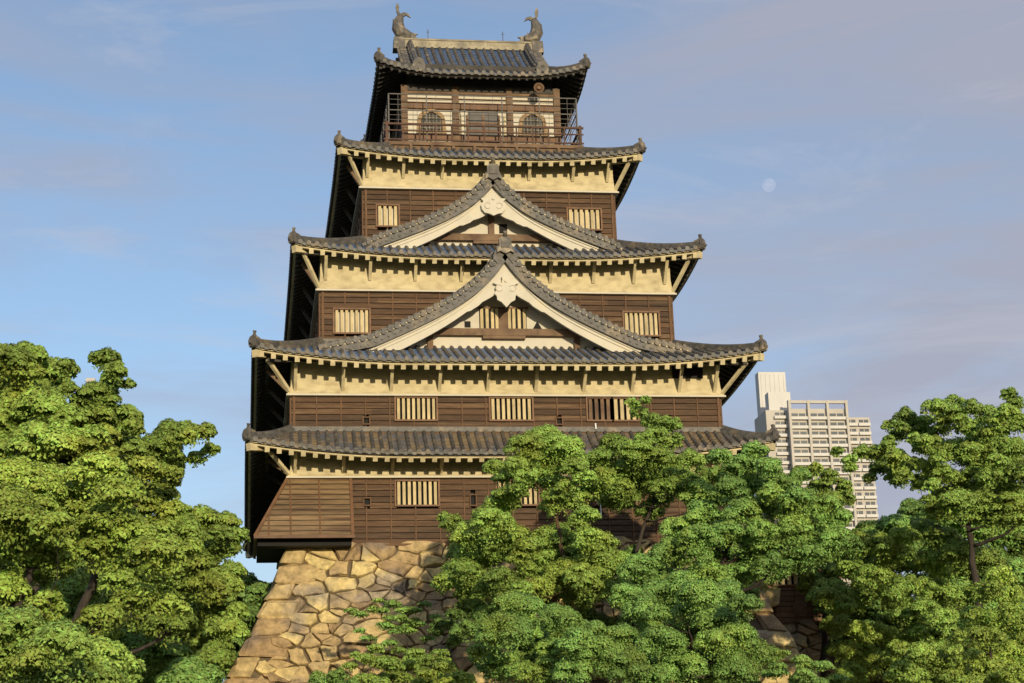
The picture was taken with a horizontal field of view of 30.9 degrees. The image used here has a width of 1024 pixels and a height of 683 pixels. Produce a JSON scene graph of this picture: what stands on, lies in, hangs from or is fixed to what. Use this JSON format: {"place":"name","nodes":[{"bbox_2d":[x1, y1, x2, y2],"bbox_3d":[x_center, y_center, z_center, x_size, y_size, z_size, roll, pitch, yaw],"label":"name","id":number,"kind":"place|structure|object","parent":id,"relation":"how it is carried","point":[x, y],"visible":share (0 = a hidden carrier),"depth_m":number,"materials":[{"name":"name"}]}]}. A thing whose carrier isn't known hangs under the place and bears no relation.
{"place":"outdoors","nodes":[
{"label":"outdoors","id":0,"kind":"place"},
{"bbox_2d":[86,378,95,381],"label":"city block","id":1,"kind":"structure","parent":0,"point":[90,379],"depth_m":499.16,"materials":[{"name":"concrete"}]},
{"bbox_2d":[0,0,1023,681],"label":"sky","id":2,"kind":"structure","parent":0,"point":[850,173],"materials":[{"name":"blue"}]},
{"bbox_2d":[754,372,878,584],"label":"apartment tower","id":3,"kind":"structure","parent":0,"point":[808,435],"depth_m":758.83,"materials":[{"name":"concrete"}]},
{"bbox_2d":[791,413,804,415],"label":"window","id":4,"kind":"structure","parent":3,"relation":"in","point":[793,414],"depth_m":759.68,"materials":[{"name":"grey glass"}]},
{"bbox_2d":[792,422,805,424],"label":"window","id":5,"kind":"structure","parent":3,"relation":"in","point":[793,423],"depth_m":758.66,"materials":[{"name":"grey glass"}]},
{"bbox_2d":[793,431,806,434],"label":"window","id":6,"kind":"structure","parent":3,"relation":"in","point":[794,433],"depth_m":757.55,"materials":[{"name":"grey glass"}]},
{"bbox_2d":[793,441,806,443],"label":"window","id":7,"kind":"structure","parent":3,"relation":"in","point":[795,442],"depth_m":756.44,"materials":[{"name":"grey glass"}]},
{"bbox_2d":[794,450,807,452],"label":"window","id":8,"kind":"structure","parent":3,"relation":"in","point":[795,451],"depth_m":755.52,"materials":[{"name":"grey glass"}]},
{"bbox_2d":[795,459,808,461],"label":"window","id":9,"kind":"structure","parent":3,"relation":"in","point":[796,460],"depth_m":754.41,"materials":[{"name":"grey glass"}]},
{"bbox_2d":[810,413,823,415],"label":"window","id":10,"kind":"structure","parent":3,"relation":"in","point":[812,414],"depth_m":760.88,"materials":[{"name":"grey glass"}]},
{"bbox_2d":[811,422,824,424],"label":"window","id":11,"kind":"structure","parent":3,"relation":"in","point":[812,423],"depth_m":759.77,"materials":[{"name":"grey glass"}]},
{"bbox_2d":[812,432,825,434],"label":"window","id":12,"kind":"structure","parent":3,"relation":"in","point":[813,433],"depth_m":758.66,"materials":[{"name":"grey glass"}]},
{"bbox_2d":[813,441,826,443],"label":"window","id":13,"kind":"structure","parent":3,"relation":"in","point":[814,442],"depth_m":757.55,"materials":[{"name":"grey glass"}]},
{"bbox_2d":[813,450,826,452],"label":"window","id":14,"kind":"structure","parent":3,"relation":"in","point":[814,451],"depth_m":756.62,"materials":[{"name":"grey glass"}]},
{"bbox_2d":[814,459,827,461],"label":"window","id":15,"kind":"structure","parent":3,"relation":"in","point":[818,460],"depth_m":755.70,"materials":[{"name":"grey glass"}]},
{"bbox_2d":[829,413,842,415],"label":"window","id":16,"kind":"structure","parent":3,"relation":"in","point":[831,414],"depth_m":762.00,"materials":[{"name":"grey glass"}]},
{"bbox_2d":[830,422,843,424],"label":"window","id":17,"kind":"structure","parent":3,"relation":"in","point":[831,423],"depth_m":760.88,"materials":[{"name":"grey glass"}]},
{"bbox_2d":[831,432,844,434],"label":"window","id":18,"kind":"structure","parent":3,"relation":"in","point":[832,433],"depth_m":759.77,"materials":[{"name":"grey glass"}]},
{"bbox_2d":[832,441,845,443],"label":"window","id":19,"kind":"structure","parent":3,"relation":"in","point":[833,442],"depth_m":758.84,"materials":[{"name":"grey glass"}]},
{"bbox_2d":[860,438,869,440],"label":"window","id":20,"kind":"structure","parent":3,"relation":"in","point":[861,439],"depth_m":763.49,"materials":[{"name":"grey glass"}]},
{"bbox_2d":[865,492,874,495],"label":"window","id":21,"kind":"structure","parent":3,"relation":"in","point":[866,493],"depth_m":757.36,"materials":[{"name":"grey glass"}]},
{"bbox_3d":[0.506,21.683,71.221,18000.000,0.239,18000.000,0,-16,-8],"label":"ground","id":22,"kind":"structure","parent":0,"visible":0},
{"bbox_2d":[0,603,146,682],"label":"camphor tree","id":23,"kind":"object","parent":22,"relation":"on","point":[31,651],"visible":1,"depth_m":29.53,"materials":[{"name":"green plant"}]},
{"bbox_2d":[0,340,159,608],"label":"broadleaf tree","id":24,"kind":"object","parent":22,"relation":"on","point":[42,419],"visible":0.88,"depth_m":50.06,"materials":[{"name":"green plant"}]},
{"bbox_2d":[0,451,204,641],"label":"camphor tree","id":25,"kind":"object","parent":22,"relation":"on","point":[48,512],"visible":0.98,"depth_m":38.57,"materials":[{"name":"green plant"}]},
{"bbox_2d":[6,561,224,682],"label":"dark tree","id":26,"kind":"object","parent":22,"relation":"on","point":[169,664],"visible":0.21,"depth_m":60.55,"materials":[{"name":"green plant"}]},
{"bbox_2d":[15,550,271,679],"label":"dark tree","id":27,"kind":"object","parent":22,"relation":"on","point":[253,595],"visible":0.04,"depth_m":76.73,"materials":[{"name":"green plant"}]},
{"bbox_2d":[70,418,250,653],"bbox_3d":[-10.985,9.679,56.561,5.928,15.959,6.775,0,-16,-8],"label":"broadleaf tree","id":28,"kind":"object","parent":22,"relation":"on","point":[163,508],"visible":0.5,"depth_m":56.23,"materials":[{"name":"green plant"}]},
{"bbox_2d":[143,561,250,682],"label":"broadleaf tree","id":29,"kind":"object","parent":22,"relation":"on","point":[208,640],"visible":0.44,"depth_m":67.11,"materials":[{"name":"green plant"}]},
{"bbox_2d":[307,667,358,682],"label":"shrub","id":30,"kind":"object","parent":22,"relation":"on","point":[338,675],"visible":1,"depth_m":55.10,"materials":[{"name":"green plant"}]},
{"bbox_2d":[343,598,442,672],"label":"shrub","id":31,"kind":"object","parent":22,"relation":"on","point":[415,622],"visible":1,"depth_m":66.26,"materials":[{"name":"green plant"}]},
{"bbox_2d":[340,643,476,682],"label":"shrub","id":32,"kind":"object","parent":22,"relation":"on","point":[416,661],"visible":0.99,"depth_m":60.07,"materials":[{"name":"green plant"}]},
{"bbox_2d":[427,595,500,673],"bbox_3d":[-1.256,14.198,64.453,3.209,11.060,6.244,0,-16,-8],"label":"shrub","id":33,"kind":"object","parent":22,"relation":"on","point":[466,610],"visible":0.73,"depth_m":64.26,"materials":[{"name":"green plant"}]},
{"bbox_2d":[223,536,817,682],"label":"stone base","id":34,"kind":"object","parent":22,"relation":"on","point":[305,626],"visible":0.44,"depth_m":72.36,"materials":[{"name":"beige stone"}]},
{"bbox_2d":[242,3,780,568],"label":"castle keep","id":35,"kind":"structure","parent":34,"relation":"on","point":[474,283],"depth_m":78.95,"materials":[{"name":"brown wood"}]},
{"bbox_2d":[315,322,317,337],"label":"window","id":36,"kind":"structure","parent":35,"relation":"in","point":[316,330],"depth_m":81.48,"materials":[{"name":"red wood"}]},
{"bbox_2d":[333,308,370,334],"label":"window","id":37,"kind":"structure","parent":35,"relation":"in","point":[348,321],"depth_m":79.15,"materials":[{"name":"beige wood"}]},
{"bbox_2d":[357,218,360,235],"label":"window","id":38,"kind":"structure","parent":35,"relation":"in","point":[359,224],"depth_m":84.17,"materials":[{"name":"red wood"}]},
{"bbox_2d":[375,204,399,228],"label":"window","id":39,"kind":"structure","parent":35,"relation":"in","point":[389,217],"depth_m":82.50,"materials":[{"name":"beige wood"}]},
{"bbox_2d":[394,396,437,421],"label":"window","id":40,"kind":"structure","parent":35,"relation":"in","point":[406,408],"depth_m":76.02,"materials":[{"name":"beige wood"}]},
{"bbox_2d":[394,479,439,506],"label":"window","id":41,"kind":"structure","parent":35,"relation":"in","point":[425,494],"depth_m":75.06,"materials":[{"name":"beige wood"}]},
{"bbox_2d":[417,109,446,134],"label":"arched window","id":42,"kind":"structure","parent":35,"relation":"in","point":[437,115],"depth_m":86.27,"materials":[{"name":"brown wood"}]},
{"bbox_2d":[466,111,499,142],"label":"door","id":43,"kind":"structure","parent":35,"relation":"in","point":[476,116],"depth_m":86.61,"materials":[{"name":"wood"}]},
{"bbox_2d":[488,397,533,421],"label":"window","id":44,"kind":"structure","parent":35,"relation":"in","point":[502,410],"depth_m":76.56,"materials":[{"name":"beige wood"}]},
{"bbox_2d":[495,481,539,506],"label":"window","id":45,"kind":"structure","parent":35,"relation":"in","point":[529,501],"depth_m":75.61,"materials":[{"name":"beige wood"}]},
{"bbox_2d":[518,111,547,136],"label":"arched window","id":46,"kind":"structure","parent":35,"relation":"in","point":[526,117],"depth_m":86.93,"materials":[{"name":"brown wood"}]},
{"bbox_2d":[534,79,543,92],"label":"loudspeaker","id":47,"kind":"object","parent":35,"relation":"attached to","point":[539,86],"visible":1,"depth_m":86.48,"materials":[{"name":"brown metal"}]},
{"bbox_2d":[566,207,602,231],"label":"window","id":48,"kind":"structure","parent":35,"relation":"in","point":[589,218],"depth_m":83.76,"materials":[{"name":"beige wood"}]},
{"bbox_2d":[585,397,613,421],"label":"window","id":49,"kind":"structure","parent":35,"relation":"in","point":[597,408],"depth_m":77.11,"materials":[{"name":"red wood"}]},
{"bbox_2d":[593,493,637,506],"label":"window","id":50,"kind":"structure","parent":35,"relation":"in","point":[595,504],"depth_m":75.95,"materials":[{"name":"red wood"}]},
{"bbox_2d":[612,397,639,421],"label":"window","id":51,"kind":"structure","parent":35,"relation":"in","point":[620,410],"depth_m":77.20,"materials":[{"name":"beige wood"}]},
{"bbox_2d":[622,311,660,337],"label":"window","id":52,"kind":"structure","parent":35,"relation":"in","point":[644,323],"depth_m":80.94,"materials":[{"name":"beige wood"}]},
{"bbox_2d":[429,423,638,682],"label":"maple tree","id":53,"kind":"object","parent":22,"relation":"on","point":[578,566],"visible":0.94,"depth_m":62.81,"materials":[{"name":"green plant"}]},
{"bbox_2d":[466,589,652,682],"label":"maple tree","id":54,"kind":"object","parent":22,"relation":"on","point":[535,650],"visible":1,"depth_m":52.66,"materials":[{"name":"green plant"}]},
{"bbox_2d":[571,395,736,682],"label":"maple tree","id":55,"kind":"object","parent":22,"relation":"on","point":[663,476],"visible":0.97,"depth_m":67.06,"materials":[{"name":"green plant"}]},
{"bbox_2d":[536,544,779,682],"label":"dark tree","id":56,"kind":"object","parent":22,"relation":"on","point":[604,618],"visible":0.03,"depth_m":67.46,"materials":[{"name":"green plant"}]},
{"bbox_2d":[607,569,770,682],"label":"maple tree","id":57,"kind":"object","parent":22,"relation":"on","point":[707,634],"visible":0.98,"depth_m":54.32,"materials":[{"name":"green plant"}]},
{"bbox_2d":[616,439,865,677],"bbox_3d":[8.149,10.691,62.158,9.963,15.998,6.560,0,-16,-8],"label":"maple tree","id":58,"kind":"object","parent":22,"relation":"on","point":[814,525],"visible":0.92,"depth_m":61.72,"materials":[{"name":"green plant"}]},
{"bbox_2d":[691,648,849,682],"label":"feathery tree","id":59,"kind":"object","parent":22,"relation":"on","point":[803,673],"visible":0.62,"depth_m":57.56,"materials":[{"name":"green plant"}]},
{"bbox_2d":[780,461,856,678],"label":"loose tree","id":60,"kind":"object","parent":22,"relation":"on","point":[843,491],"visible":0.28,"depth_m":83.10,"materials":[{"name":"green plant"}]},
{"bbox_2d":[755,576,892,682],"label":"stone base","id":61,"kind":"object","parent":22,"relation":"on","point":[806,635],"visible":0.18,"depth_m":84.54,"materials":[{"name":"stone"}]},
{"bbox_2d":[737,545,822,623],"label":"corner turret","id":62,"kind":"object","parent":61,"relation":"on","point":[792,607],"visible":0.02,"depth_m":85.18,"materials":[{"name":"brown wood"}]},
{"bbox_2d":[771,572,803,585],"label":"window","id":63,"kind":"structure","parent":62,"relation":"in","point":[791,580],"depth_m":85.51,"materials":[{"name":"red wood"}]},
{"bbox_2d":[813,586,900,682],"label":"broadleaf tree","id":64,"kind":"object","parent":22,"relation":"on","point":[858,654],"visible":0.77,"depth_m":70.52,"materials":[{"name":"green plant"}]},
{"bbox_2d":[805,524,1023,682],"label":"dark tree","id":65,"kind":"object","parent":22,"relation":"on","point":[826,576],"visible":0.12,"depth_m":77.38,"materials":[{"name":"green plant"}]},
{"bbox_2d":[832,517,1005,667],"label":"broadleaf tree","id":66,"kind":"object","parent":22,"relation":"on","point":[882,563],"visible":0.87,"depth_m":65.80,"materials":[{"name":"green plant"}]},
{"bbox_2d":[880,575,969,682],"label":"broadleaf tree","id":67,"kind":"object","parent":22,"relation":"on","point":[918,648],"visible":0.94,"depth_m":62.75,"materials":[{"name":"green plant"}]},
{"bbox_2d":[829,387,1023,681],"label":"broadleaf tree","id":68,"kind":"object","parent":22,"relation":"on","point":[985,489],"visible":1,"depth_m":62.45,"materials":[{"name":"green plant"}]},
{"bbox_2d":[852,497,1023,648],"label":"dark tree","id":69,"kind":"object","parent":22,"relation":"on","point":[909,510],"visible":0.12,"depth_m":75.15,"materials":[{"name":"green plant"}]},
{"bbox_2d":[947,564,1023,682],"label":"young tree","id":70,"kind":"object","parent":22,"relation":"on","point":[986,656],"visible":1,"depth_m":51.35,"materials":[{"name":"green leaf"},{"name":"bark"}]}
]}

